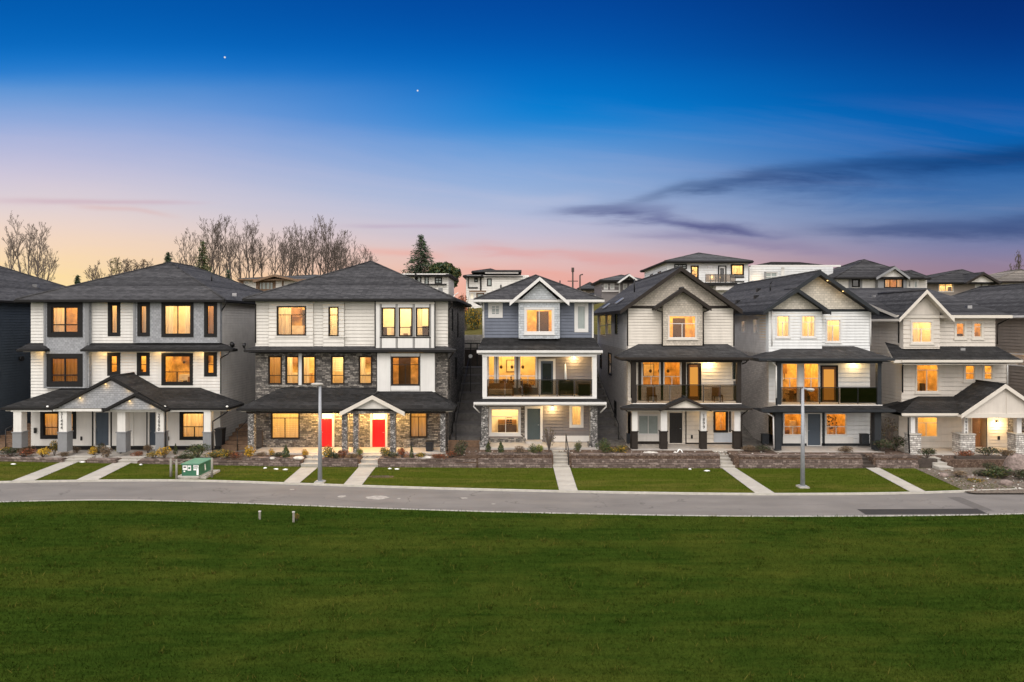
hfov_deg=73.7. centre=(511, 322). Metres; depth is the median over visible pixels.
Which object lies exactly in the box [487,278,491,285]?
window
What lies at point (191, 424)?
window
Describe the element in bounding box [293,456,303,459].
rock
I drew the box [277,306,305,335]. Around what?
window
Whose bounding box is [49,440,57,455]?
shrub
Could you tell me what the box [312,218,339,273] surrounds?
bare tree
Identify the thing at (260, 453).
shrub
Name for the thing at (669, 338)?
window
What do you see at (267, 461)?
retaining wall
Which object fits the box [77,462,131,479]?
path
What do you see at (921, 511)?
road patch
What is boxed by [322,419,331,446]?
door
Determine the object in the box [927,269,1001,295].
hill house
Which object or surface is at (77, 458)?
front steps
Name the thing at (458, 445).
shrub
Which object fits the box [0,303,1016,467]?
ground
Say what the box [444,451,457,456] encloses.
shrub
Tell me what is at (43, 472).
path
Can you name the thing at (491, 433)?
window
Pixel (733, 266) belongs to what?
window
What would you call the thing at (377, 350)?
duplex house
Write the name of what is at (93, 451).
shrub
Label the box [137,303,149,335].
window
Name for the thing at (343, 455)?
shrub
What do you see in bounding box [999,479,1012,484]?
rock
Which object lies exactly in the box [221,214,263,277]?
bare tree
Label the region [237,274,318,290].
hill house
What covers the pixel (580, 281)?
utility pole
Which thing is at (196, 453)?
shrub
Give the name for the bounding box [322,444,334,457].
shrub
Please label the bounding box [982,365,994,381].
window
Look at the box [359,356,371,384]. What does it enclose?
window
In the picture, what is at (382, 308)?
window
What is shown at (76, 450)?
shrub
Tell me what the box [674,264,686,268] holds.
window
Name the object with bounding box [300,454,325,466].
front steps
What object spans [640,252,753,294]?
hill house
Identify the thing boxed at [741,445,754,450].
shrub
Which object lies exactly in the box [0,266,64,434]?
dark house
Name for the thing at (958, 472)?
shrub
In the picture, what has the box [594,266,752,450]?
gabled house
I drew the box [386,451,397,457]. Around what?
shrub
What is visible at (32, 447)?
shrub
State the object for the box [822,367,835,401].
door
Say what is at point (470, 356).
garden lantern
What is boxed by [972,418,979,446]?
door
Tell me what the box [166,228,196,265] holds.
bare tree
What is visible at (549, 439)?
twiggy shrub
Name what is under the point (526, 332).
window
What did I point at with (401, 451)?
shrub
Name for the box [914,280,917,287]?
window
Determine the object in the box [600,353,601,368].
window
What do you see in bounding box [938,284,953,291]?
window
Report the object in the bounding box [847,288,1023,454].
family house
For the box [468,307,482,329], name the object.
shrub
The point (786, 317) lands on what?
window
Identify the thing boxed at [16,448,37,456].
shrub
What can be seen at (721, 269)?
door
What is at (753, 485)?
path
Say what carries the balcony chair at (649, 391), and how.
on the gabled house at (669, 334)
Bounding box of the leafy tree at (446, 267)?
[427,261,461,287]
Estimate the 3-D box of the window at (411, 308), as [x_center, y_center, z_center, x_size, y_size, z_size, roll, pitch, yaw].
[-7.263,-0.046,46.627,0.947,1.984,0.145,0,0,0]
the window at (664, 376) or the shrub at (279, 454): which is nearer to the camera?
the shrub at (279, 454)
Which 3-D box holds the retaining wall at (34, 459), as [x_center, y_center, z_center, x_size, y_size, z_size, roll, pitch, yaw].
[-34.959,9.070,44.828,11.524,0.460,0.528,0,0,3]
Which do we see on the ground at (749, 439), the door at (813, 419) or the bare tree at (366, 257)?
the bare tree at (366, 257)
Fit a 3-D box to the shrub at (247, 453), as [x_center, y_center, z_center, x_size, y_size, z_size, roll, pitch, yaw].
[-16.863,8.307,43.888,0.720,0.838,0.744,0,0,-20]
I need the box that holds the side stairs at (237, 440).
[222,419,247,451]
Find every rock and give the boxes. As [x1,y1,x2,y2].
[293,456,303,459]
[939,472,948,476]
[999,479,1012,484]
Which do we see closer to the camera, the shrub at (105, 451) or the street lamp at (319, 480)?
the street lamp at (319, 480)
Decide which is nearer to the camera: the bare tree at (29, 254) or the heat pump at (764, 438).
the heat pump at (764, 438)
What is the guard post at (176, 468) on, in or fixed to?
on the lawn at (554, 483)
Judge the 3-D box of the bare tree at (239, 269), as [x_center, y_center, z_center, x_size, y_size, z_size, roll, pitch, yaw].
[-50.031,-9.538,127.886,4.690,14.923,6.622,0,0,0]
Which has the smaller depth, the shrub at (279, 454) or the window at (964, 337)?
the shrub at (279, 454)
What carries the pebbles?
on the gravel
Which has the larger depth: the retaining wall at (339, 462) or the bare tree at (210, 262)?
the bare tree at (210, 262)
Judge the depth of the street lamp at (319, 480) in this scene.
38.83 m
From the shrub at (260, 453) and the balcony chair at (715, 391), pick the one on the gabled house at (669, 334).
the balcony chair at (715, 391)
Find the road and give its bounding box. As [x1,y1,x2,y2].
[0,481,1023,515]
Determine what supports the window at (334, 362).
in the duplex house at (377, 350)
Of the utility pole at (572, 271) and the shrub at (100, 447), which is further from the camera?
the utility pole at (572, 271)
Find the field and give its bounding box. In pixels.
[0,500,1023,681]
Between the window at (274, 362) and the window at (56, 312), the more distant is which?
the window at (56, 312)
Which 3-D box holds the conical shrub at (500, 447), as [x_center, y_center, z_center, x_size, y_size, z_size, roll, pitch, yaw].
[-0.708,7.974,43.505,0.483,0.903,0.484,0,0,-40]
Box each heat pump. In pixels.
[626,433,629,443]
[760,433,768,444]
[859,433,869,444]
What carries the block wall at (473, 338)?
on the ground at (749, 439)
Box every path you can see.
[12,461,76,480]
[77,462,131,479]
[283,467,317,482]
[343,467,374,484]
[553,467,577,490]
[723,468,773,492]
[867,467,925,491]
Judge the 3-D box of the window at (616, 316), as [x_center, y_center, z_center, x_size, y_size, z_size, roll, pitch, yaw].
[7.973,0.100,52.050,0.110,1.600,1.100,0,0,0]
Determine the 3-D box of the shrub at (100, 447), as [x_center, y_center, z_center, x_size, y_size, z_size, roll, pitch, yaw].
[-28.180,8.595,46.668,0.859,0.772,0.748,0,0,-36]
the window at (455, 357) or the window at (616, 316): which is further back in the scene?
the window at (455, 357)
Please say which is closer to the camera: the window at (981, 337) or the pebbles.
the pebbles
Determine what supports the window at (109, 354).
in the duplex house at (156, 357)
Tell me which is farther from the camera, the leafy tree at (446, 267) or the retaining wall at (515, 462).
the leafy tree at (446, 267)
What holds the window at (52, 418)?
in the duplex house at (156, 357)
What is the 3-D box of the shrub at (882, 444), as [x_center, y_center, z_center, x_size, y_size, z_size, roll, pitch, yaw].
[24.383,8.089,44.829,1.347,0.900,1.350,0,0,6]
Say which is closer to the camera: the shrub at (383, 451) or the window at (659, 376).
the shrub at (383, 451)
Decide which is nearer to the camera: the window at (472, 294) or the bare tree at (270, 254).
the window at (472, 294)
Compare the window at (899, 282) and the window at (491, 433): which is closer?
the window at (491, 433)
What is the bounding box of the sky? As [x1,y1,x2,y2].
[0,0,1023,300]
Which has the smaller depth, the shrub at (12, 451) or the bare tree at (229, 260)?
the shrub at (12, 451)
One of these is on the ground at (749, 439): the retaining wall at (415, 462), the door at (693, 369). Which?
the retaining wall at (415, 462)
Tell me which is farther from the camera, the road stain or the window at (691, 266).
the window at (691, 266)
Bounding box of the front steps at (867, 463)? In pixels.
[851,453,875,467]
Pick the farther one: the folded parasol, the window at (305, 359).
the window at (305, 359)
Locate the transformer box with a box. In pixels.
[178,458,219,478]
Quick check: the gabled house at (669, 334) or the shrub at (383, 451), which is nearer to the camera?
the shrub at (383, 451)
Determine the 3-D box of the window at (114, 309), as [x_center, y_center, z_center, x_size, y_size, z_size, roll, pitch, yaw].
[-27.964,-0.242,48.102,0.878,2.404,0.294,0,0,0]
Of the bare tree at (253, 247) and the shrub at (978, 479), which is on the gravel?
the shrub at (978, 479)
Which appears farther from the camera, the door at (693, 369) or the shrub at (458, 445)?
the door at (693, 369)
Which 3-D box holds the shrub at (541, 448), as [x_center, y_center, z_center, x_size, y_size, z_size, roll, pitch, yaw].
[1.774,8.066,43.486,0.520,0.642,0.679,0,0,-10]
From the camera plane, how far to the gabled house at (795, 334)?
46.98 m
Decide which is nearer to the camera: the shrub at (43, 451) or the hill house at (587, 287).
the shrub at (43, 451)
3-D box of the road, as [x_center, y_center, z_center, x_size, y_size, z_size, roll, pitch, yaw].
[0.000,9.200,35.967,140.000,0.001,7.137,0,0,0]
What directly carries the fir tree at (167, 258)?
on the ground at (749, 439)
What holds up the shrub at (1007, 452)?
on the ground at (749, 439)
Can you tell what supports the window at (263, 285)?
in the hill house at (273, 281)
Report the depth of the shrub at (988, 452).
43.73 m
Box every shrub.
[1,447,21,456]
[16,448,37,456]
[20,445,34,450]
[36,448,51,456]
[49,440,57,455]
[73,446,80,452]
[87,446,96,454]
[93,443,106,452]
[99,446,113,456]
[130,451,143,455]
[143,445,152,452]
[145,451,157,457]
[156,446,171,457]
[173,443,177,454]
[181,443,210,458]
[204,450,222,457]
[219,449,234,457]
[227,451,242,457]
[244,445,254,456]
[255,452,266,455]
[270,452,281,456]
[282,445,289,457]
[302,449,308,455]
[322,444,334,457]
[329,452,340,457]
[337,449,349,457]
[346,453,357,457]
[356,448,363,455]
[380,448,390,457]
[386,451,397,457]
[397,448,408,457]
[409,446,413,457]
[416,452,425,457]
[431,453,447,458]
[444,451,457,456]
[454,440,467,455]
[458,293,469,312]
[465,310,473,330]
[467,307,480,318]
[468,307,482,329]
[485,441,490,451]
[497,441,503,452]
[511,446,524,452]
[518,383,532,394]
[527,443,537,452]
[536,444,543,451]
[542,427,555,451]
[573,440,581,451]
[595,438,610,452]
[606,447,618,452]
[615,444,627,452]
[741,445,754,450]
[755,445,770,451]
[838,446,853,451]
[870,440,893,451]
[881,417,897,448]
[887,435,905,450]
[917,448,936,457]
[949,470,966,475]
[954,449,974,455]
[967,478,986,481]
[972,469,994,475]
[976,447,998,455]
[982,462,1000,469]
[982,466,1014,477]
[997,449,1014,455]
[1011,469,1023,479]
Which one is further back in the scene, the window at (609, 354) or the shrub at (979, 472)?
the window at (609, 354)
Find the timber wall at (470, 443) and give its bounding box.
[448,440,479,449]
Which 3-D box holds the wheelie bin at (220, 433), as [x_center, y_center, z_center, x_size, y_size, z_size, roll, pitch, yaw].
[-20.300,7.963,47.508,0.553,1.250,0.737,0,0,0]
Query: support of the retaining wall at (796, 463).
on the ground at (749, 439)
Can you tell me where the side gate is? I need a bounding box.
[465,343,481,365]
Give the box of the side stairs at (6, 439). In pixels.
[0,415,30,448]
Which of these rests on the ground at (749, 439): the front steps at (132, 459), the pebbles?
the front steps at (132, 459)
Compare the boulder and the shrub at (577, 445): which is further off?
the shrub at (577, 445)
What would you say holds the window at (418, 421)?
in the duplex house at (377, 350)
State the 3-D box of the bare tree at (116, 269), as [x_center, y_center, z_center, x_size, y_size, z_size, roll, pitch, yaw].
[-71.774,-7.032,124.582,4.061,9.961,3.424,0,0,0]
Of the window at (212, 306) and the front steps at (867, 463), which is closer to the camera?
the front steps at (867, 463)
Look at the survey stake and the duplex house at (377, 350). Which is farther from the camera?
the duplex house at (377, 350)
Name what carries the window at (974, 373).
in the family house at (945, 375)
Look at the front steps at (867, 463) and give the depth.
43.20 m
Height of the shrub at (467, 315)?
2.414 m
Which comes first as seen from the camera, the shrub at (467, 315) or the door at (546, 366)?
the door at (546, 366)
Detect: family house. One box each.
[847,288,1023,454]
[951,283,1023,395]
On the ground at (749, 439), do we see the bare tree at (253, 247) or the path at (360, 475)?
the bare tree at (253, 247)
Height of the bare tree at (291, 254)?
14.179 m
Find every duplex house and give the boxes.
[0,262,262,457]
[236,260,471,454]
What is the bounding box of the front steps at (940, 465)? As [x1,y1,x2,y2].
[922,456,953,469]
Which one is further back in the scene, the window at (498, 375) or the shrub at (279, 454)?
the window at (498, 375)
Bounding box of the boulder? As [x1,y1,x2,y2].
[1002,453,1023,475]
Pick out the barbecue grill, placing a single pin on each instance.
(565, 385)
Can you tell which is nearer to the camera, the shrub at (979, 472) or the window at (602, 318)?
the shrub at (979, 472)
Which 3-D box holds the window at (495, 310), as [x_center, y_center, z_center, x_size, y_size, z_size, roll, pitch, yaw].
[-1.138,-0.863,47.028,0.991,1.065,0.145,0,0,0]
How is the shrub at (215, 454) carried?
on the ground at (749, 439)
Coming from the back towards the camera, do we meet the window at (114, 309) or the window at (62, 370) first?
the window at (114, 309)
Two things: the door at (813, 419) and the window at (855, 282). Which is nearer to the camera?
the door at (813, 419)
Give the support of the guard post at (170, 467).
on the lawn at (554, 483)
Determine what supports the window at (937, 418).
in the family house at (945, 375)
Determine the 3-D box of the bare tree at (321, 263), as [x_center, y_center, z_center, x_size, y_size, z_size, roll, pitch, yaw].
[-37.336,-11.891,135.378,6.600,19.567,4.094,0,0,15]
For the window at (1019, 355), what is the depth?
50.05 m
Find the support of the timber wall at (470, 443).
on the ground at (749, 439)
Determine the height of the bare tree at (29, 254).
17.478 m
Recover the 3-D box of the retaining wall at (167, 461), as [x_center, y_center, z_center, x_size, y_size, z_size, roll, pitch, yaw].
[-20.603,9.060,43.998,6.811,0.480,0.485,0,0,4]
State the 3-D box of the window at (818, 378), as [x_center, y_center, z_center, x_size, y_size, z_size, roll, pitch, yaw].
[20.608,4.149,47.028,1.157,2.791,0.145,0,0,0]
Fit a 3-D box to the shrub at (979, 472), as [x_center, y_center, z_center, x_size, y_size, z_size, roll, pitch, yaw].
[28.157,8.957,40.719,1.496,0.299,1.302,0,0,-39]
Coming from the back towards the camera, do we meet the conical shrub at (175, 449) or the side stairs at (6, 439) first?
the side stairs at (6, 439)
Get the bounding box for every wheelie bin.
[214,427,225,445]
[425,440,433,450]
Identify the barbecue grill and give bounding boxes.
[559,380,572,395]
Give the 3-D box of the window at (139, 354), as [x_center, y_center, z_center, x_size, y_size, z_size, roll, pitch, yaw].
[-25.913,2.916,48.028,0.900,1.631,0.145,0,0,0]
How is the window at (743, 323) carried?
in the gabled house at (795, 334)
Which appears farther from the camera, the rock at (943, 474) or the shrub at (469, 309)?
the shrub at (469, 309)
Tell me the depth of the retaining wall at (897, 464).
42.89 m
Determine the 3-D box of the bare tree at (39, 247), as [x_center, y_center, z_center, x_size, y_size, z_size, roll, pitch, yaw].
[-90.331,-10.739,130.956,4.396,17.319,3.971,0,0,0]
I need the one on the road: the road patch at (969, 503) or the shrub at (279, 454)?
the road patch at (969, 503)
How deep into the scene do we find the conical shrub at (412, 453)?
43.41 m
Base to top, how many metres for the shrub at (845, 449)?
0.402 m
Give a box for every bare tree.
[3,236,28,272]
[4,213,32,271]
[21,224,37,274]
[26,241,58,280]
[28,222,50,276]
[83,263,104,280]
[106,257,129,275]
[122,258,139,271]
[134,259,152,268]
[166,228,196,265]
[187,232,210,266]
[196,218,227,274]
[198,229,242,276]
[207,223,228,270]
[216,215,235,278]
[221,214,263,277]
[228,232,258,280]
[239,221,271,276]
[251,233,274,276]
[264,228,291,274]
[276,236,293,275]
[278,225,303,275]
[280,234,301,275]
[284,228,304,274]
[291,222,322,273]
[295,216,323,274]
[307,214,337,274]
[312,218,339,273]
[316,234,352,271]
[319,224,347,271]
[328,230,355,270]
[332,239,349,269]
[341,237,363,266]
[356,245,376,263]
[1007,250,1023,270]
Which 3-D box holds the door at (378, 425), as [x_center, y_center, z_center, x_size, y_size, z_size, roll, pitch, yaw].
[-9.171,7.610,47.010,0.900,1.891,0.140,0,0,0]
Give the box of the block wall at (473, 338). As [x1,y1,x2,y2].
[465,335,482,347]
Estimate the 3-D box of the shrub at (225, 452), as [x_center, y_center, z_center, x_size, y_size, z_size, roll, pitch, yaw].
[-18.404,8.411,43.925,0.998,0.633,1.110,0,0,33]
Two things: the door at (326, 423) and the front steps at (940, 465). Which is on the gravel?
the front steps at (940, 465)
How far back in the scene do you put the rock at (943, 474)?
40.31 m
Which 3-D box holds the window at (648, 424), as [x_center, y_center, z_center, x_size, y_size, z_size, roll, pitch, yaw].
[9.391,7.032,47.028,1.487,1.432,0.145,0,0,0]
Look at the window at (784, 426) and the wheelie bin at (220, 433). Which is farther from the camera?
the wheelie bin at (220, 433)
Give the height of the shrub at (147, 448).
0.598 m
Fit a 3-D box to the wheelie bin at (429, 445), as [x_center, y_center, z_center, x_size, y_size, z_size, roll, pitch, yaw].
[-5.507,8.298,45.708,0.514,0.706,0.737,0,0,0]
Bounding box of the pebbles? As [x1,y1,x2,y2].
[0,450,1023,490]
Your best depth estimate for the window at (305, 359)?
47.00 m
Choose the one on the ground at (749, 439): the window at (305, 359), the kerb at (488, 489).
the kerb at (488, 489)
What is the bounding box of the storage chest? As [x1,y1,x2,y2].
[577,383,589,395]
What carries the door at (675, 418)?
in the gabled house at (669, 334)
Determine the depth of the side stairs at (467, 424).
53.19 m
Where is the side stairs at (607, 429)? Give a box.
[597,370,620,439]
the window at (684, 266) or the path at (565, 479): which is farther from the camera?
the window at (684, 266)
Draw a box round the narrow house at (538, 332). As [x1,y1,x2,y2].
[472,274,606,449]
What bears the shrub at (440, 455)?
on the ground at (749, 439)
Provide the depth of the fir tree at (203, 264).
125.93 m
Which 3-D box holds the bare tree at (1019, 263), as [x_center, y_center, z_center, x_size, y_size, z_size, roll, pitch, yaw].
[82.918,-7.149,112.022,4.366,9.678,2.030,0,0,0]
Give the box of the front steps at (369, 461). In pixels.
[358,454,381,466]
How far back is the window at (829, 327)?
47.00 m
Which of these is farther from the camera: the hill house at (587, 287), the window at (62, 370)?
the hill house at (587, 287)
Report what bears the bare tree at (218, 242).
on the ground at (749, 439)
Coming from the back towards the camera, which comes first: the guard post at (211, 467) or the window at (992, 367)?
the window at (992, 367)
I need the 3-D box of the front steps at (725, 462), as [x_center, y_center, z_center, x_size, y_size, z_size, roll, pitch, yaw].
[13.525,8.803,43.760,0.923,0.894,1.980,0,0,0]
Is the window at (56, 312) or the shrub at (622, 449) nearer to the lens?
the shrub at (622, 449)
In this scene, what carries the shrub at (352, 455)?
on the ground at (749, 439)
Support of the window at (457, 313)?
in the duplex house at (377, 350)
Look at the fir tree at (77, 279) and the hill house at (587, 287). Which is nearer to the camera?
the fir tree at (77, 279)
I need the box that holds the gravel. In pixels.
[915,468,1023,492]
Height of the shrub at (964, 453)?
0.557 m
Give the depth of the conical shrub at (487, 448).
43.62 m
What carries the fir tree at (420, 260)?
on the ground at (749, 439)
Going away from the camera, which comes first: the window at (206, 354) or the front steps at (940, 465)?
the front steps at (940, 465)
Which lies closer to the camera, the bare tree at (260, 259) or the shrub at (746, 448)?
the shrub at (746, 448)
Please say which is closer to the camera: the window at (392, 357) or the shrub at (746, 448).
the shrub at (746, 448)
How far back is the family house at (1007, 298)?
51.76 m
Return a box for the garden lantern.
[469,354,471,391]
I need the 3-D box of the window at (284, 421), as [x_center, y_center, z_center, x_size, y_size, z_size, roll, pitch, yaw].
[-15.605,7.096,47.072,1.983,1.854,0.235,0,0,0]
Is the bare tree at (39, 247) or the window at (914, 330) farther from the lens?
the bare tree at (39, 247)
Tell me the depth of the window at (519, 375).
46.95 m
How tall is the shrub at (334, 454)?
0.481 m
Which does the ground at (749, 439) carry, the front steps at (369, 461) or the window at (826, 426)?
the front steps at (369, 461)
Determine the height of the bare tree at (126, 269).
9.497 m
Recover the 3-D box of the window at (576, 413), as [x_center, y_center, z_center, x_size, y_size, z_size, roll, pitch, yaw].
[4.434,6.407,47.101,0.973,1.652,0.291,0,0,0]
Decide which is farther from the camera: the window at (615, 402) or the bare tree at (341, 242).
the bare tree at (341, 242)
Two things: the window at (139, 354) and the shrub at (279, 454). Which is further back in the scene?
the window at (139, 354)
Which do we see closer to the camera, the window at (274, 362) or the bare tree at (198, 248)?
the window at (274, 362)
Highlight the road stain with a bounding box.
[366,496,389,499]
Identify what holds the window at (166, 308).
in the duplex house at (156, 357)
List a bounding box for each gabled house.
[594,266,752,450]
[722,270,895,451]
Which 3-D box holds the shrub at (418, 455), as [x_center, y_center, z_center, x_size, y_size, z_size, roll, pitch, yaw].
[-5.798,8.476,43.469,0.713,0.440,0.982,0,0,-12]
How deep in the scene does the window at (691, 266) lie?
83.96 m
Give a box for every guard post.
[170,458,171,476]
[175,459,177,478]
[211,458,212,477]
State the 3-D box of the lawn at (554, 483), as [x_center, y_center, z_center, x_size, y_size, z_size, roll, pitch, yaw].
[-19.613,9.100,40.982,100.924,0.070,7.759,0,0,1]
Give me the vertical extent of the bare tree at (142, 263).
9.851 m
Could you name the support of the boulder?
on the gravel
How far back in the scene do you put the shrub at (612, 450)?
43.60 m
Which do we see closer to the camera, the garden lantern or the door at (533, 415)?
the door at (533, 415)
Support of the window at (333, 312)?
in the duplex house at (377, 350)
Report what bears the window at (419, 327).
in the duplex house at (377, 350)
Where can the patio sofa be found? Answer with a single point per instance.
(500, 388)
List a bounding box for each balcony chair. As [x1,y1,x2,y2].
[647,387,656,401]
[712,387,722,401]
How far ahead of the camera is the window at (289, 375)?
47.16 m
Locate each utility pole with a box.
[568,268,577,287]
[579,274,582,289]
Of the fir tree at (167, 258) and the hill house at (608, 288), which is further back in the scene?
the fir tree at (167, 258)
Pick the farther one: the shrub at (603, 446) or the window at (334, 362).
the window at (334, 362)
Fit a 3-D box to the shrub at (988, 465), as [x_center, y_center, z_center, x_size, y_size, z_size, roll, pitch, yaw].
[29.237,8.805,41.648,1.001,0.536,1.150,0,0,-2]
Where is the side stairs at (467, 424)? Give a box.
[451,358,482,440]
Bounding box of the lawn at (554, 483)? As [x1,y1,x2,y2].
[0,461,960,492]
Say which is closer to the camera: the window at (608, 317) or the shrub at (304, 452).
the shrub at (304, 452)
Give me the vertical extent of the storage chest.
0.800 m
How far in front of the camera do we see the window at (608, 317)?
55.86 m
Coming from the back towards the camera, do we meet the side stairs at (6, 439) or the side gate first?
the side gate
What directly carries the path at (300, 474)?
on the lawn at (554, 483)
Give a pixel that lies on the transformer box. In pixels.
(194, 468)
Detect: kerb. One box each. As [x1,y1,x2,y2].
[0,479,1021,494]
[0,499,1023,516]
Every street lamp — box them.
[311,383,325,483]
[796,387,814,488]
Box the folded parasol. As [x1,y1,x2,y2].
[564,363,566,394]
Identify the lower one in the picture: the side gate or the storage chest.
the storage chest
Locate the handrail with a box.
[565,434,568,464]
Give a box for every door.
[96,412,108,444]
[150,412,154,444]
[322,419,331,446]
[372,419,384,446]
[527,409,539,438]
[541,361,552,393]
[670,413,681,442]
[689,365,698,399]
[720,268,723,281]
[808,414,819,444]
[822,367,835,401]
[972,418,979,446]
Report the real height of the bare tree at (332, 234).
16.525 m
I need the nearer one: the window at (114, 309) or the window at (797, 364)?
the window at (797, 364)
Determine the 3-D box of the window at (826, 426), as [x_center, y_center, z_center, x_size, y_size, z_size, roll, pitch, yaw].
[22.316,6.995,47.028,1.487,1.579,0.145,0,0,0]
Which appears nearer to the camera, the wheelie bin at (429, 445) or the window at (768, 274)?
the wheelie bin at (429, 445)
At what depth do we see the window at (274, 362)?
47.16 m
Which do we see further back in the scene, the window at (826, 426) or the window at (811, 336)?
the window at (826, 426)
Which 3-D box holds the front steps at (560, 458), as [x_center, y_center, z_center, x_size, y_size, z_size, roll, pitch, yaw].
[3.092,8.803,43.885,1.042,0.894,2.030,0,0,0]
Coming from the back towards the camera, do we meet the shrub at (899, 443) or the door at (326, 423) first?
the door at (326, 423)
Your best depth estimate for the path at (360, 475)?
40.35 m
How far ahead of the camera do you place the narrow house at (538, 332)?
46.95 m
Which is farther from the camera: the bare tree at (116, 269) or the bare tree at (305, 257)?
the bare tree at (305, 257)
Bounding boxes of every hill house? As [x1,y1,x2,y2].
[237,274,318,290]
[403,273,457,295]
[463,268,528,307]
[577,282,593,292]
[590,274,641,302]
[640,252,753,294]
[748,262,840,281]
[828,259,931,287]
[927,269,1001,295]
[989,269,1023,284]
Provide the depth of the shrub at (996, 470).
39.88 m
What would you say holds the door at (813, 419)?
in the gabled house at (795, 334)
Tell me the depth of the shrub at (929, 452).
43.30 m
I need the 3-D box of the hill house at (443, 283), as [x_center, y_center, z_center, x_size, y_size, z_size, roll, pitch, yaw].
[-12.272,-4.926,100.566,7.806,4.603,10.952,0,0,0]
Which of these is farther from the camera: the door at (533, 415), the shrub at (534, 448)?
the door at (533, 415)
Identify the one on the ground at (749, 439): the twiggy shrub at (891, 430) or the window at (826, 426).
the twiggy shrub at (891, 430)
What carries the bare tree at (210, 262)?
on the ground at (749, 439)
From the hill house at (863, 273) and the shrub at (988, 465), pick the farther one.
the hill house at (863, 273)
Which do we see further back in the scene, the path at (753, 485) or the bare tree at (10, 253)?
the bare tree at (10, 253)
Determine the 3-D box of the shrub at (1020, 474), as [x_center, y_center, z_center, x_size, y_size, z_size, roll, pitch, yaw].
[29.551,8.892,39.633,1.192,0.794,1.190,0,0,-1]
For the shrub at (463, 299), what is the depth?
71.87 m
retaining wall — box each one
[0,457,65,461]
[87,458,118,462]
[140,458,242,465]
[242,456,299,466]
[322,457,358,466]
[378,457,475,467]
[478,452,551,467]
[571,453,720,467]
[737,454,862,467]
[872,455,918,467]
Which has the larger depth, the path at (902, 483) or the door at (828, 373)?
the door at (828, 373)
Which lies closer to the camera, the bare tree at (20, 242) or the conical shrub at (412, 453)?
the conical shrub at (412, 453)
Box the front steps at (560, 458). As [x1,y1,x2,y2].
[552,450,569,466]
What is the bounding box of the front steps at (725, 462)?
[711,450,734,467]
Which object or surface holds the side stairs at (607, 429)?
on the ground at (749, 439)
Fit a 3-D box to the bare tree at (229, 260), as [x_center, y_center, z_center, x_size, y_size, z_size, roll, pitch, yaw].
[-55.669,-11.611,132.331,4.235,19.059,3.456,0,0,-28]
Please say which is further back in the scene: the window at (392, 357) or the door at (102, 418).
the door at (102, 418)
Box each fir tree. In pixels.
[74,275,80,283]
[164,252,171,262]
[195,241,213,272]
[225,270,232,279]
[401,234,434,273]
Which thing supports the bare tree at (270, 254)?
on the ground at (749, 439)
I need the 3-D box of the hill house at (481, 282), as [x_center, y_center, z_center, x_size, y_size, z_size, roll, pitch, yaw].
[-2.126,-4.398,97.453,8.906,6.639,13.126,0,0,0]
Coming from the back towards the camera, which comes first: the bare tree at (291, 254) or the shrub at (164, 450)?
the bare tree at (291, 254)
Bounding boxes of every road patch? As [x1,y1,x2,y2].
[858,509,986,513]
[948,497,990,509]
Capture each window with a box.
[40,411,75,438]
[46,354,82,386]
[47,303,82,336]
[107,352,120,375]
[108,303,120,335]
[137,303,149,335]
[137,352,149,375]
[161,303,193,336]
[161,353,192,384]
[179,412,203,439]
[204,303,216,336]
[204,352,216,376]
[258,281,273,290]
[268,356,281,384]
[271,413,299,438]
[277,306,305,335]
[285,356,298,384]
[302,356,315,384]
[328,307,338,335]
[331,356,344,384]
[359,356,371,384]
[381,307,394,335]
[391,356,419,385]
[399,307,412,335]
[410,413,426,437]
[416,307,429,335]
[424,277,428,283]
[435,277,441,283]
[455,357,456,378]
[457,313,458,336]
[469,292,474,299]
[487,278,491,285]
[487,357,495,385]
[488,303,502,317]
[489,407,521,435]
[497,357,515,387]
[518,357,536,387]
[523,307,554,334]
[569,406,583,427]
[574,303,587,331]
[599,315,605,336]
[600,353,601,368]
[606,314,611,334]
[608,352,611,375]
[614,400,616,417]
[615,314,617,333]
[638,414,658,434]
[641,362,660,386]
[663,362,680,386]
[667,315,697,339]
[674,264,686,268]
[691,266,698,277]
[713,411,727,432]
[731,264,743,275]
[731,362,735,380]
[741,320,745,332]
[753,318,757,333]
[766,272,777,278]
[775,315,790,338]
[781,363,798,401]
[783,413,800,435]
[800,315,816,338]
[802,363,819,401]
[825,319,841,342]
[825,413,846,435]
[852,279,859,286]
[884,279,902,287]
[910,320,934,344]
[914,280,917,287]
[914,365,940,393]
[916,417,939,438]
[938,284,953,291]
[953,321,967,339]
[962,365,976,382]
[971,321,984,339]
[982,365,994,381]
[1010,353,1023,366]
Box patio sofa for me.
[488,383,513,395]
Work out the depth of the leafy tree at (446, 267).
107.21 m
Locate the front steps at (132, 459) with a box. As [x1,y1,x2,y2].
[118,456,146,462]
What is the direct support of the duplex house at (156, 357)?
on the ground at (749, 439)
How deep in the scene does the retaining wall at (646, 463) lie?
42.91 m
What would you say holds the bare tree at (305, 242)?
on the ground at (749, 439)
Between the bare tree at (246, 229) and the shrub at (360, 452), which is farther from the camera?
the bare tree at (246, 229)
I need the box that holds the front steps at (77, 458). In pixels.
[65,455,95,461]
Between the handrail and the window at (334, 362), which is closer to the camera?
the handrail

